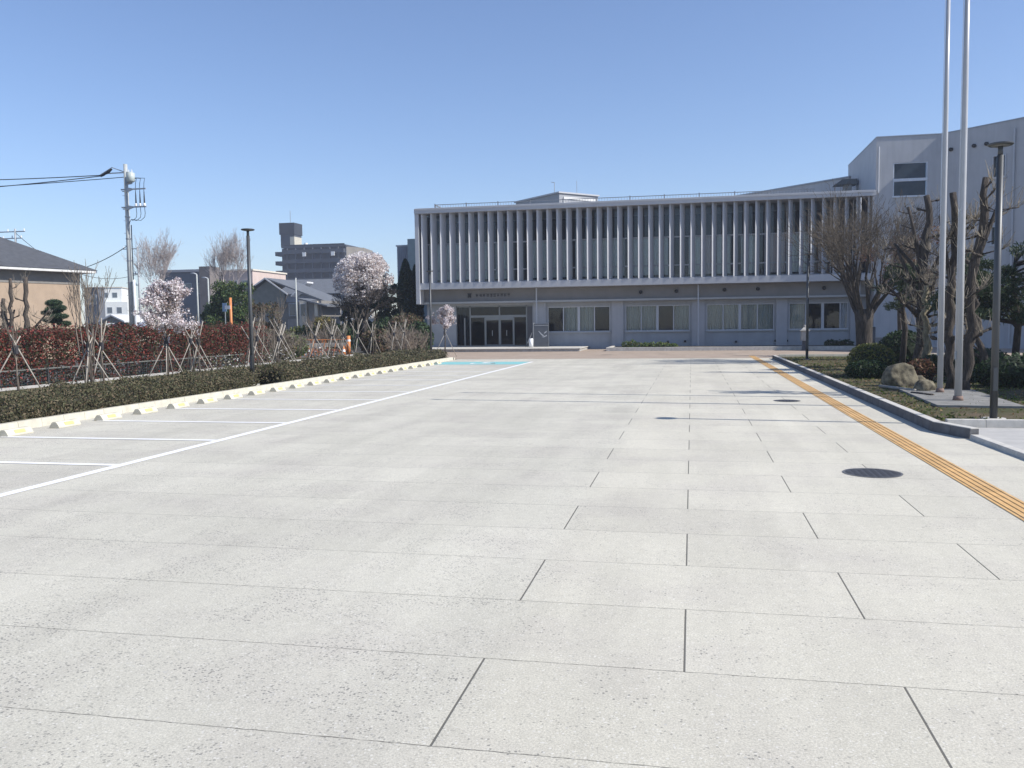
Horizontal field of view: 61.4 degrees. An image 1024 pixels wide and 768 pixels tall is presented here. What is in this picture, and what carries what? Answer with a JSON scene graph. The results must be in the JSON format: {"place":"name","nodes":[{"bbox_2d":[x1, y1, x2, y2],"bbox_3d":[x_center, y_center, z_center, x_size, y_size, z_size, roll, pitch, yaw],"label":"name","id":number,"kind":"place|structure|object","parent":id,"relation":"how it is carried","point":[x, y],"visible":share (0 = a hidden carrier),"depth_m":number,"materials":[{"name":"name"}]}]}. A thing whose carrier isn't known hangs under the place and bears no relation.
{"place":"outdoors","nodes":[
{"label":"outdoors","id":0,"kind":"place"},
{"bbox_2d":[0,366,264,394],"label":"planting bed","id":1,"kind":"object","parent":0,"point":[112,381],"visible":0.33,"depth_m":26.94,"materials":[{"name":"soil"}]},
{"bbox_2d":[0,317,41,390],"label":"bare sapling","id":2,"kind":"object","parent":1,"relation":"on","point":[15,350],"visible":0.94,"depth_m":19.93,"materials":[{"name":"brown plant"}]},
{"bbox_2d":[62,260,116,383],"bbox_3d":[-10.482,-1.314,21.424,1.348,3.613,2.409,-3,5,-33],"label":"bare sapling","id":3,"kind":"object","parent":1,"relation":"on","point":[90,368],"visible":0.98,"depth_m":21.41,"materials":[{"name":"brown plant"}]},
{"bbox_2d":[87,306,121,382],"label":"bare sapling","id":4,"kind":"object","parent":1,"relation":"on","point":[101,348],"visible":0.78,"depth_m":22.98,"materials":[{"name":"brown plant"}]},
{"bbox_2d":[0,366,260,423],"bbox_3d":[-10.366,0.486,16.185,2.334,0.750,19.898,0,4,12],"label":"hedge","id":5,"kind":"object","parent":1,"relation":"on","point":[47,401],"visible":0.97,"depth_m":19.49,"materials":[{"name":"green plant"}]},
{"bbox_2d":[127,276,199,376],"bbox_3d":[-9.738,-1.399,24.419,1.958,3.342,1.844,0,4,12],"label":"blossoming sapling","id":6,"kind":"object","parent":1,"relation":"on","point":[165,296],"visible":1,"depth_m":24.19,"materials":[{"name":"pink plant"}]},
{"bbox_2d":[177,319,209,372],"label":"bare sapling","id":7,"kind":"object","parent":1,"relation":"on","point":[190,341],"visible":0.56,"depth_m":29.28,"materials":[{"name":"brown plant"}]},
{"bbox_2d":[190,317,212,371],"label":"bare sapling","id":8,"kind":"object","parent":1,"relation":"on","point":[197,341],"visible":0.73,"depth_m":27.10,"materials":[{"name":"brown plant"}]},
{"bbox_2d":[241,228,259,385],"bbox_3d":[-7.933,-2.277,26.156,0.400,4.805,0.400,0,4,12],"label":"street lamp","id":9,"kind":"object","parent":1,"relation":"on","point":[247,230],"visible":0.85,"depth_m":26.10,"materials":[{"name":"grey metal"}]},
{"bbox_2d":[241,302,264,365],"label":"bare sapling","id":10,"kind":"object","parent":1,"relation":"on","point":[261,318],"visible":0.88,"depth_m":29.73,"materials":[{"name":"brown plant"}]},
{"bbox_2d":[269,290,292,362],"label":"bare sapling","id":11,"kind":"object","parent":1,"relation":"on","point":[278,337],"visible":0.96,"depth_m":31.94,"materials":[{"name":"brown plant"}]},
{"bbox_2d":[222,347,447,384],"bbox_3d":[-6.258,-0.969,36.177,2.510,0.796,19.017,0,4,12],"label":"hedge","id":12,"kind":"object","parent":1,"relation":"on","point":[283,370],"visible":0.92,"depth_m":31.77,"materials":[{"name":"green plant"}]},
{"bbox_2d":[1,351,362,384],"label":"street","id":13,"kind":"structure","parent":0,"point":[301,356],"depth_m":43.16,"materials":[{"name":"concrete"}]},
{"bbox_2d":[0,276,23,372],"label":"pollarded tree","id":14,"kind":"object","parent":13,"relation":"on","point":[11,322],"visible":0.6,"depth_m":35.83,"materials":[{"name":"brown plant"}]},
{"bbox_2d":[13,273,58,368],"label":"pollarded tree","id":15,"kind":"object","parent":13,"relation":"on","point":[26,305],"visible":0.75,"depth_m":36.78,"materials":[{"name":"brown plant"}]},
{"bbox_2d":[40,298,71,350],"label":"cloud pruned pine","id":16,"kind":"object","parent":13,"relation":"on","point":[58,318],"visible":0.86,"depth_m":38.70,"materials":[{"name":"green plant"}]},
{"bbox_2d":[203,279,256,343],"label":"evergreen tree","id":17,"kind":"object","parent":13,"relation":"on","point":[224,292],"visible":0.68,"depth_m":62.30,"materials":[{"name":"green plant"}]},
{"bbox_2d":[243,299,282,344],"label":"tree","id":18,"kind":"object","parent":13,"relation":"on","point":[261,306],"visible":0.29,"depth_m":64.89,"materials":[{"name":"green plant"}]},
{"bbox_2d":[301,325,341,353],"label":"dry shrub","id":19,"kind":"object","parent":13,"relation":"on","point":[320,335],"visible":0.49,"depth_m":55.31,"materials":[{"name":"brown plant"}]},
{"bbox_2d":[322,324,358,351],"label":"garden bush","id":20,"kind":"object","parent":13,"relation":"on","point":[349,332],"visible":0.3,"depth_m":61.34,"materials":[{"name":"green plant"}]},
{"bbox_2d":[329,251,401,350],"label":"cherry tree","id":21,"kind":"object","parent":13,"relation":"on","point":[361,278],"visible":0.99,"depth_m":61.13,"materials":[{"name":"white plant"}]},
{"bbox_2d":[350,295,395,336],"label":"evergreen tree","id":22,"kind":"object","parent":13,"relation":"on","point":[385,312],"visible":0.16,"depth_m":66.89,"materials":[{"name":"green plant"}]},
{"bbox_2d":[4,352,363,387],"bbox_3d":[-15.349,-0.121,30.836,2.380,0.001,70.000,0,4,12],"label":"hedge bed","id":23,"kind":"object","parent":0,"point":[6,386],"depth_m":36.72,"materials":[{"name":"soil"}]},
{"bbox_2d":[0,321,119,387],"bbox_3d":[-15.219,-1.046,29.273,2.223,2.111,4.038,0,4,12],"label":"red leaved hedge","id":24,"kind":"object","parent":23,"relation":"on","point":[60,336],"visible":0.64,"depth_m":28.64,"materials":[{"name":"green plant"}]},
{"bbox_2d":[71,320,165,377],"bbox_3d":[-14.648,-1.307,32.337,2.200,2.192,4.332,0,4,12],"label":"red leaved hedge","id":25,"kind":"object","parent":23,"relation":"on","point":[117,331],"visible":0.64,"depth_m":31.91,"materials":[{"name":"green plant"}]},
{"bbox_2d":[123,325,208,373],"bbox_3d":[-14.065,-1.436,35.191,2.118,2.040,4.137,0,4,12],"label":"red leaved hedge","id":26,"kind":"object","parent":23,"relation":"on","point":[173,344],"visible":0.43,"depth_m":34.65,"materials":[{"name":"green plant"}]},
{"bbox_2d":[171,322,243,368],"bbox_3d":[-13.455,-1.686,38.064,2.060,2.126,4.080,0,4,12],"label":"red leaved hedge","id":27,"kind":"object","parent":23,"relation":"on","point":[212,346],"visible":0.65,"depth_m":37.78,"materials":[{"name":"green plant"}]},
{"bbox_2d":[206,321,272,364],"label":"red leaved hedge","id":28,"kind":"object","parent":23,"relation":"on","point":[245,327],"visible":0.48,"depth_m":40.25,"materials":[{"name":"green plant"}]},
{"bbox_2d":[233,323,302,360],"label":"dry shrub","id":29,"kind":"object","parent":23,"relation":"on","point":[289,344],"visible":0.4,"depth_m":46.50,"materials":[{"name":"brown plant"}]},
{"bbox_2d":[1,340,639,364],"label":"ground","id":30,"kind":"structure","parent":0,"point":[194,352],"depth_m":56.27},
{"bbox_2d":[0,237,97,358],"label":"beige house","id":31,"kind":"structure","parent":30,"relation":"on","point":[47,278],"depth_m":54.02,"materials":[{"name":"beige paint"}]},
{"bbox_2d":[85,287,105,337],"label":"grey building","id":32,"kind":"structure","parent":30,"relation":"on","point":[102,315],"depth_m":135.80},
{"bbox_2d":[84,287,128,326],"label":"white building","id":33,"kind":"structure","parent":30,"relation":"on","point":[116,302],"depth_m":204.18,"materials":[{"name":"white paint"}]},
{"bbox_2d":[100,164,146,342],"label":"utility pole","id":34,"kind":"object","parent":30,"relation":"on","point":[129,178],"visible":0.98,"depth_m":55.48,"materials":[{"name":"concrete"}]},
{"bbox_2d":[98,314,159,344],"bbox_3d":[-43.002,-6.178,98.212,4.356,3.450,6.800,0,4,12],"label":"car","id":35,"kind":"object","parent":30,"relation":"on","point":[116,318],"depth_m":95.48,"materials":[{"name":"white metal"}]},
{"bbox_2d":[121,228,183,345],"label":"bare tree","id":36,"kind":"object","parent":30,"relation":"on","point":[155,259],"visible":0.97,"depth_m":82.64,"materials":[{"name":"plant"}]},
{"bbox_2d":[0,353,366,390],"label":"kerb","id":37,"kind":"structure","parent":30,"relation":"on","point":[41,385],"depth_m":30.50,"materials":[{"name":"grey concrete"}]},
{"bbox_2d":[0,354,243,387],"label":"fence","id":38,"kind":"object","parent":37,"relation":"on","point":[49,378],"visible":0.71,"depth_m":30.63,"materials":[{"name":"paint"}]},
{"bbox_2d":[158,266,222,329],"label":"flat roofed building","id":39,"kind":"structure","parent":30,"relation":"on","point":[189,280],"depth_m":142.94,"materials":[{"name":"grey"}]},
{"bbox_2d":[203,229,252,287],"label":"bare tree","id":40,"kind":"object","parent":30,"relation":"on","point":[231,255],"visible":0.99,"depth_m":81.38,"materials":[{"name":"plant"}]},
{"bbox_2d":[221,269,286,320],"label":"pink building","id":41,"kind":"structure","parent":30,"relation":"on","point":[257,275],"depth_m":143.78,"materials":[{"name":"paint"}]},
{"bbox_2d":[247,278,341,337],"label":"gabled house","id":42,"kind":"structure","parent":30,"relation":"on","point":[267,291],"depth_m":96.71,"materials":[{"name":"grey"}]},
{"bbox_2d":[285,325,320,340],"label":"garden bush","id":43,"kind":"object","parent":30,"relation":"on","point":[302,330],"visible":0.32,"depth_m":65.95,"materials":[{"name":"green plant"}]},
{"bbox_2d":[297,298,340,329],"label":"house","id":44,"kind":"structure","parent":30,"relation":"on","point":[318,308],"depth_m":92.01,"materials":[{"name":"grey tile"}]},
{"bbox_2d":[275,216,373,317],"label":"apartment block","id":45,"kind":"structure","parent":30,"relation":"on","point":[300,261],"depth_m":260.50,"materials":[{"name":"grey concrete"}]},
{"bbox_2d":[282,279,371,323],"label":"grey roofed house","id":46,"kind":"structure","parent":30,"relation":"on","point":[324,285],"depth_m":120.36,"materials":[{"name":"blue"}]},
{"bbox_2d":[358,327,395,353],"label":"garden bush","id":47,"kind":"object","parent":30,"relation":"on","point":[365,337],"visible":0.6,"depth_m":54.38,"materials":[{"name":"green plant"}]},
{"bbox_2d":[380,322,418,349],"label":"dry shrub","id":48,"kind":"object","parent":30,"relation":"on","point":[387,340],"visible":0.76,"depth_m":51.11,"materials":[{"name":"brown plant"}]},
{"bbox_2d":[395,258,417,322],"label":"cypress tree","id":49,"kind":"object","parent":30,"relation":"on","point":[405,286],"visible":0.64,"depth_m":66.32,"materials":[{"name":"green plant"}]},
{"bbox_2d":[397,327,432,349],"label":"dry shrub","id":50,"kind":"object","parent":30,"relation":"on","point":[422,337],"visible":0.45,"depth_m":52.15,"materials":[{"name":"brown plant"}]},
{"bbox_2d":[408,264,424,321],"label":"cypress tree","id":51,"kind":"object","parent":30,"relation":"on","point":[420,311],"visible":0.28,"depth_m":67.35,"materials":[{"name":"green plant"}]},
{"bbox_2d":[406,321,433,349],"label":"garden bush","id":52,"kind":"object","parent":30,"relation":"on","point":[418,325],"visible":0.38,"depth_m":55.40,"materials":[{"name":"green plant"}]},
{"bbox_2d":[414,188,875,348],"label":"school building","id":53,"kind":"structure","parent":30,"relation":"on","point":[704,271],"depth_m":60.40,"materials":[{"name":"white concrete"}]},
{"bbox_2d":[514,182,599,203],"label":"rooftop plant room","id":54,"kind":"object","parent":53,"relation":"on","point":[555,196],"visible":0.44,"depth_m":81.35,"materials":[{"name":"grey metal"}]},
{"bbox_2d":[548,306,610,332],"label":"window","id":55,"kind":"structure","parent":53,"relation":"in","point":[571,319],"depth_m":61.88,"materials":[{"name":"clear glass"}]},
{"bbox_2d":[625,305,689,332],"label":"window","id":56,"kind":"structure","parent":53,"relation":"in","point":[638,318],"depth_m":60.76,"materials":[{"name":"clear glass"}]},
{"bbox_2d":[706,303,774,331],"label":"window","id":57,"kind":"structure","parent":53,"relation":"in","point":[753,316],"depth_m":59.42,"materials":[{"name":"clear glass"}]},
{"bbox_2d":[741,176,850,194],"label":"wing","id":58,"kind":"structure","parent":53,"relation":"on","point":[820,186],"depth_m":67.17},
{"bbox_2d":[788,302,848,330],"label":"window","id":59,"kind":"structure","parent":53,"relation":"in","point":[823,316],"depth_m":58.77,"materials":[{"name":"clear glass"}]},
{"bbox_2d":[396,239,427,340],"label":"grey apartment block","id":60,"kind":"structure","parent":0,"point":[407,251],"depth_m":88.92,"materials":[{"name":"blue"}]},
{"bbox_2d":[0,358,1023,767],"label":"pavement","id":61,"kind":"structure","parent":0,"point":[684,562],"depth_m":6.20,"materials":[{"name":"concrete"}]},
{"bbox_2d":[0,426,33,436],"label":"wheel stop","id":62,"kind":"object","parent":61,"relation":"on","point":[16,431],"visible":1,"depth_m":15.20,"materials":[{"name":"beige concrete"}]},
{"bbox_2d":[50,419,80,427],"bbox_3d":[-8.540,0.752,16.494,0.210,0.120,0.600,0,4,12],"label":"wheel stop","id":63,"kind":"object","parent":61,"relation":"on","point":[65,423],"visible":1,"depth_m":16.39,"materials":[{"name":"beige concrete"}]},
{"bbox_2d":[0,357,452,430],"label":"kerb","id":64,"kind":"structure","parent":61,"relation":"on","point":[45,421],"depth_m":20.74,"materials":[{"name":"beige concrete"}]},
{"bbox_2d":[0,362,530,496],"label":"parking markings","id":65,"kind":"object","parent":61,"relation":"on","point":[111,466],"visible":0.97,"depth_m":14.88,"materials":[{"name":"white paint"}]},
{"bbox_2d":[842,468,902,477],"bbox_3d":[4.349,1.069,10.405,0.680,0.003,0.680,0,4,12],"label":"manhole cover","id":66,"kind":"object","parent":61,"relation":"on","point":[874,472],"visible":1,"depth_m":10.39,"materials":[{"name":"metal"}]},
{"bbox_2d":[772,355,978,438],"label":"kerb","id":67,"kind":"structure","parent":61,"relation":"on","point":[929,423],"depth_m":16.85,"materials":[{"name":"concrete"}]},
{"bbox_2d":[750,356,1023,520],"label":"tactile paving","id":68,"kind":"structure","parent":61,"relation":"on","point":[1008,502],"depth_m":11.45,"materials":[{"name":"yellow rubber"}]},
{"bbox_2d":[945,419,1023,427],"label":"kerb","id":69,"kind":"structure","parent":61,"relation":"on","point":[998,423],"depth_m":14.51,"materials":[{"name":"concrete"}]},
{"bbox_2d":[970,435,1023,458],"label":"kerb","id":70,"kind":"structure","parent":61,"relation":"on","point":[1003,447],"depth_m":12.17,"materials":[{"name":"concrete"}]},
{"bbox_2d":[0,0,1023,326],"label":"sky","id":71,"kind":"structure","parent":0,"point":[344,119],"materials":[{"name":"blue"}]},
{"bbox_2d":[446,347,1023,358],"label":"brick pavement","id":72,"kind":"structure","parent":0,"point":[591,354],"depth_m":49.80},
{"bbox_2d":[385,312,424,349],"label":"garden bush","id":73,"kind":"object","parent":72,"relation":"on","point":[410,318],"visible":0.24,"depth_m":57.04,"materials":[{"name":"green plant"}]},
{"bbox_2d":[426,304,456,356],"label":"blossoming sapling","id":74,"kind":"object","parent":72,"relation":"on","point":[445,316],"visible":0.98,"depth_m":48.20,"materials":[{"name":"grey plant"}]},
{"bbox_2d":[428,346,588,351],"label":"entrance platform","id":75,"kind":"structure","parent":72,"relation":"on","point":[518,349],"depth_m":57.86,"materials":[{"name":"grey concrete"}]},
{"bbox_2d":[533,323,548,346],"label":"sign pillar","id":76,"kind":"structure","parent":75,"relation":"on","point":[540,335],"depth_m":60.72,"materials":[{"name":"grey metal"}]},
{"bbox_2d":[606,345,855,350],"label":"planter","id":77,"kind":"object","parent":72,"relation":"on","point":[723,348],"visible":0.67,"depth_m":54.82,"materials":[{"name":"concrete"}]},
{"bbox_2d":[855,226,946,330],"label":"red leaf tree","id":78,"kind":"object","parent":72,"relation":"on","point":[899,325],"visible":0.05,"depth_m":42.80,"materials":[{"name":"brown plant"}]},
{"bbox_2d":[848,133,941,346],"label":"stair block","id":79,"kind":"structure","parent":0,"point":[889,168],"depth_m":55.39,"materials":[{"name":"white paint"}]},
{"bbox_2d":[892,161,927,197],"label":"window","id":80,"kind":"structure","parent":79,"relation":"in","point":[911,177],"depth_m":55.27,"materials":[{"name":"glass"}]},
{"bbox_2d":[782,356,1023,421],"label":"lawn","id":81,"kind":"structure","parent":0,"point":[1007,413],"depth_m":19.75,"materials":[{"name":"green plant"}]},
{"bbox_2d":[804,253,812,359],"bbox_3d":[13.183,-3.399,38.481,0.400,4.805,0.400,0,4,12],"label":"street lamp","id":82,"kind":"object","parent":81,"relation":"on","point":[807,311],"visible":0.91,"depth_m":38.44,"materials":[{"name":"grey metal"}]},
{"bbox_2d":[844,359,888,378],"bbox_3d":[10.646,-0.407,25.800,1.382,0.698,1.054,0,4,12],"label":"azalea bush","id":83,"kind":"object","parent":81,"relation":"on","point":[868,369],"visible":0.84,"depth_m":25.50,"materials":[{"name":"green plant"}]},
{"bbox_2d":[846,342,896,365],"bbox_3d":[11.163,-0.720,26.797,1.475,1.157,1.377,0,4,12],"label":"azalea bush","id":84,"kind":"object","parent":81,"relation":"on","point":[875,351],"visible":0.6,"depth_m":26.44,"materials":[{"name":"green plant"}]},
{"bbox_2d":[776,178,988,345],"bbox_3d":[15.698,-4.859,37.562,8.446,7.813,7.068,0,4,12],"label":"bare tree","id":85,"kind":"object","parent":81,"relation":"on","point":[864,324],"visible":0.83,"depth_m":37.00,"materials":[{"name":"brown plant"}]},
{"bbox_2d":[878,330,916,364],"bbox_3d":[14.617,-1.317,32.208,1.836,1.517,1.629,-2,4,-12],"label":"azalea bush","id":86,"kind":"object","parent":81,"relation":"on","point":[892,340],"visible":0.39,"depth_m":31.73,"materials":[{"name":"green plant"}]},
{"bbox_2d":[881,363,918,386],"bbox_3d":[10.185,-0.079,22.661,0.917,0.981,0.613,-1,4,-5],"label":"boulder","id":87,"kind":"object","parent":81,"relation":"on","point":[901,374],"visible":0.64,"depth_m":22.44,"materials":[{"name":"grey stone"}]},
{"bbox_2d":[872,262,935,362],"bbox_3d":[14.286,-2.453,31.161,2.642,3.922,1.902,-4,5,-39],"label":"pine tree","id":88,"kind":"object","parent":81,"relation":"on","point":[897,304],"visible":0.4,"depth_m":31.00,"materials":[{"name":"brown plant"}]},
{"bbox_2d":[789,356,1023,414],"bbox_3d":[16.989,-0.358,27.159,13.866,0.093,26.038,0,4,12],"label":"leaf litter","id":89,"kind":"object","parent":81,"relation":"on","point":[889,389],"visible":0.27,"depth_m":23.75,"materials":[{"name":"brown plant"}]},
{"bbox_2d":[861,185,967,359],"bbox_3d":[13.664,-3.503,29.144,3.484,6.421,1.962,0,4,12],"label":"pollarded tree","id":90,"kind":"object","parent":81,"relation":"on","point":[921,269],"visible":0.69,"depth_m":29.15,"materials":[{"name":"brown plant"}]},
{"bbox_2d":[907,358,936,380],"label":"red leaved shrub","id":91,"kind":"object","parent":81,"relation":"on","point":[929,368],"visible":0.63,"depth_m":24.00,"materials":[{"name":"brown plant"}]},
{"bbox_2d":[900,272,944,356],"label":"pollarded tree","id":92,"kind":"object","parent":81,"relation":"on","point":[927,346],"visible":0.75,"depth_m":27.35,"materials":[{"name":"brown plant"}]},
{"bbox_2d":[913,379,935,390],"bbox_3d":[9.854,0.141,20.663,0.658,0.521,0.553,-3,5,-30],"label":"boulder","id":93,"kind":"object","parent":81,"relation":"on","point":[925,385],"visible":0.51,"depth_m":20.42,"materials":[{"name":"grey stone"}]},
{"bbox_2d":[916,192,992,388],"bbox_3d":[10.871,-2.209,21.207,1.597,4.931,1.501,2,5,32],"label":"pollarded tree","id":94,"kind":"object","parent":81,"relation":"on","point":[949,324],"visible":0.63,"depth_m":21.03,"materials":[{"name":"brown plant"}]},
{"bbox_2d":[899,389,1023,408],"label":"concrete pad","id":95,"kind":"object","parent":81,"relation":"on","point":[940,399],"visible":0.88,"depth_m":18.04,"materials":[{"name":"grey concrete"}]},
{"bbox_2d":[935,0,950,391],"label":"flagpole","id":96,"kind":"object","parent":95,"relation":"on","point":[941,294],"visible":1,"depth_m":19.66,"materials":[{"name":"grey metal"}]},
{"bbox_2d":[952,0,969,400],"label":"flagpole","id":97,"kind":"object","parent":95,"relation":"on","point":[958,352],"visible":0.96,"depth_m":17.65,"materials":[{"name":"grey metal"}]},
{"bbox_2d":[922,252,1014,328],"bbox_3d":[13.374,-2.030,25.293,1.829,3.918,2.443,-3,4,-26],"label":"pine tree","id":98,"kind":"object","parent":81,"relation":"on","point":[982,314],"visible":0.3,"depth_m":24.90,"materials":[{"name":"green plant"}]},
{"bbox_2d":[953,269,992,382],"bbox_3d":[12.328,-1.538,23.306,1.249,3.429,1.258,3,5,39],"label":"pollarded tree","id":99,"kind":"object","parent":81,"relation":"on","point":[982,350],"visible":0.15,"depth_m":23.14,"materials":[{"name":"brown plant"}]},
{"bbox_2d":[935,240,1023,355],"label":"pine tree","id":100,"kind":"object","parent":81,"relation":"on","point":[1012,283],"visible":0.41,"depth_m":25.51,"materials":[{"name":"green plant"}]},
{"bbox_2d":[953,347,1011,382],"bbox_3d":[12.944,-0.482,23.687,1.664,1.119,1.444,0,4,12],"label":"azalea bush","id":101,"kind":"object","parent":81,"relation":"on","point":[976,351],"visible":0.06,"depth_m":23.41,"materials":[{"name":"green plant"}]},
{"bbox_2d":[945,161,1023,389],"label":"pollarded tree","id":102,"kind":"object","parent":81,"relation":"on","point":[973,334],"visible":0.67,"depth_m":20.38,"materials":[{"name":"brown plant"}]},
{"bbox_2d":[980,141,1013,418],"bbox_3d":[8.308,-1.687,14.778,0.400,4.805,0.400,0,4,12],"label":"street lamp","id":103,"kind":"object","parent":81,"relation":"on","point":[993,413],"visible":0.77,"depth_m":14.74,"materials":[{"name":"grey metal"}]},
{"bbox_2d":[972,352,1023,387],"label":"azalea bush","id":104,"kind":"object","parent":81,"relation":"on","point":[1011,371],"visible":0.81,"depth_m":21.52,"materials":[{"name":"green plant"}]},
{"bbox_2d":[938,117,1023,348],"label":"angled wing","id":105,"kind":"structure","parent":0,"point":[980,152],"depth_m":52.17,"materials":[{"name":"white paint"}]},
{"bbox_2d":[979,428,1023,449],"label":"driveway","id":106,"kind":"structure","parent":0,"point":[1013,437],"depth_m":13.52,"materials":[{"name":"concrete"}]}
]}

